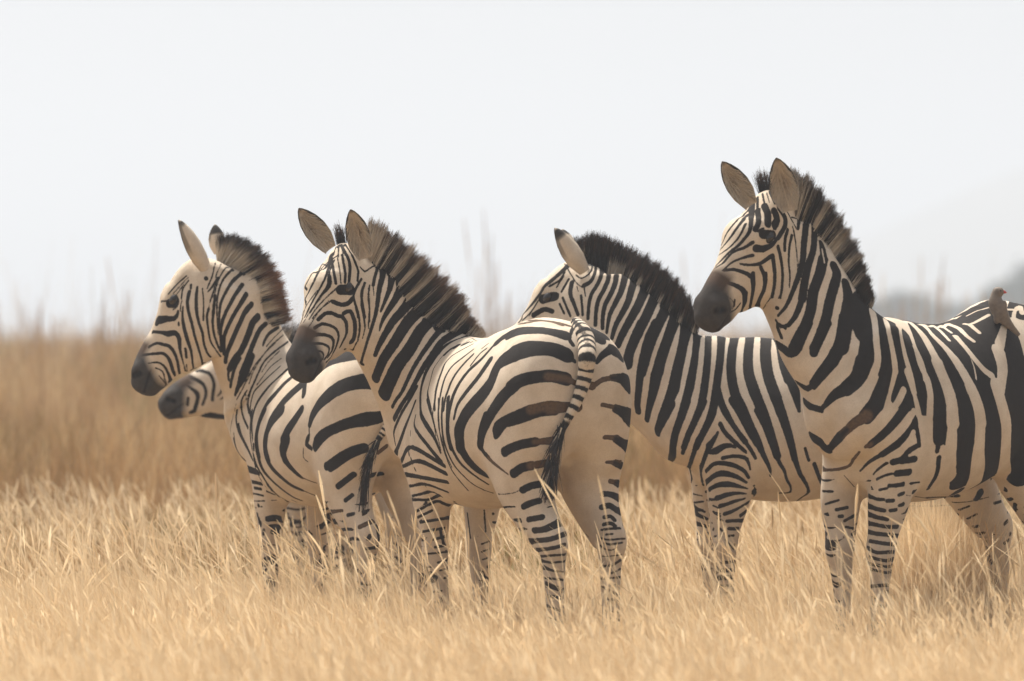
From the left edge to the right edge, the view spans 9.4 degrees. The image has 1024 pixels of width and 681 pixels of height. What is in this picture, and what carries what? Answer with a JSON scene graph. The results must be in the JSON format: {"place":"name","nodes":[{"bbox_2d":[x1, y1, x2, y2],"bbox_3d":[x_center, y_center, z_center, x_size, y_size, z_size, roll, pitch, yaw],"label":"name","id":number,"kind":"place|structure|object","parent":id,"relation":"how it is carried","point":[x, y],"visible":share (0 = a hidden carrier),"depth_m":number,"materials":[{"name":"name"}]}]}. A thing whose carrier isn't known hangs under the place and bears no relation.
{"place":"outdoors","nodes":[
{"label":"outdoors","id":0,"kind":"place"},
{"bbox_2d":[1,337,484,346],"bbox_3d":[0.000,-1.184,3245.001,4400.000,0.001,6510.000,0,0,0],"label":"ground","id":1,"kind":"structure","parent":0,"point":[74,339],"depth_m":2916.10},
{"bbox_2d":[131,220,427,609],"bbox_3d":[-0.849,0.384,26.042,1.502,1.782,0.720,0,0,43],"label":"zebra","id":2,"kind":"object","parent":1,"relation":"on","point":[227,313],"visible":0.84,"depth_m":26.13,"materials":[{"name":"multicoloured"}]},
{"bbox_2d":[158,317,403,595],"bbox_3d":[-0.871,0.582,28.269,0.815,1.385,1.540,0,0,-36],"label":"zebra","id":3,"kind":"object","parent":1,"relation":"on","point":[198,392],"visible":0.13,"depth_m":28.59,"materials":[{"name":"multicoloured"}]},
{"bbox_2d":[286,208,630,638],"bbox_3d":[-0.107,0.376,24.560,1.433,1.800,0.878,0,0,34],"label":"zebra","id":4,"kind":"object","parent":1,"relation":"on","point":[478,426],"visible":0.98,"depth_m":24.35,"materials":[{"name":"multicoloured"}]},
{"bbox_2d":[0,216,1023,597],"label":"dry brush","id":5,"kind":"object","parent":1,"relation":"on","point":[152,448],"visible":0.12,"depth_m":37.73,"materials":[{"name":"brown plant"}]},
{"bbox_2d":[515,228,966,614],"bbox_3d":[0.932,0.405,25.680,2.001,1.739,0.632,0,0,-6],"label":"zebra","id":6,"kind":"object","parent":1,"relation":"on","point":[721,418],"visible":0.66,"depth_m":25.48,"materials":[{"name":"multicoloured"}]},
{"bbox_2d":[693,158,1023,637],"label":"zebra","id":7,"kind":"object","parent":1,"relation":"on","point":[900,416],"visible":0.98,"depth_m":23.95,"materials":[{"name":"multicoloured"}]},
{"bbox_2d":[989,287,1019,335],"bbox_3d":[1.933,-0.114,24.440,0.124,0.194,0.058,0,0,0],"label":"oxpecker","id":8,"kind":"object","parent":7,"relation":"on","point":[998,308],"visible":1,"depth_m":24.42,"materials":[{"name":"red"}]},
{"bbox_2d":[872,286,944,323],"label":"tree","id":9,"kind":"object","parent":1,"relation":"on","point":[909,306],"visible":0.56,"depth_m":428.69,"materials":[{"name":"grey plant"}]},
{"bbox_2d":[932,299,972,321],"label":"tree","id":10,"kind":"object","parent":1,"relation":"on","point":[955,309],"visible":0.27,"depth_m":458.45,"materials":[{"name":"grey plant"}]},
{"bbox_2d":[973,282,1006,304],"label":"tree","id":11,"kind":"object","parent":1,"relation":"on","point":[976,301],"depth_m":469.60,"materials":[{"name":"grey plant"}]},
{"bbox_2d":[977,258,1023,303],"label":"tree","id":12,"kind":"object","parent":1,"relation":"on","point":[1014,286],"visible":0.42,"depth_m":399.44,"materials":[{"name":"grey plant"}]},
{"bbox_2d":[0,211,983,451],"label":"tall grass","id":13,"kind":"structure","parent":0,"point":[487,325],"depth_m":51.44,"materials":[{"name":"beige plant"}]},
{"bbox_2d":[0,468,1023,680],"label":"straw grass","id":14,"kind":"structure","parent":0,"point":[945,619],"depth_m":22.77,"materials":[{"name":"beige plant"}]},
{"bbox_2d":[0,0,1023,336],"label":"sky","id":15,"kind":"structure","parent":0,"point":[122,122],"materials":[{"name":"white"}]},
{"bbox_2d":[700,169,1023,337],"bbox_3d":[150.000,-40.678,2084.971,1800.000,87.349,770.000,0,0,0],"label":"hill","id":16,"kind":"structure","parent":0,"point":[961,233],"depth_m":1878.78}
]}

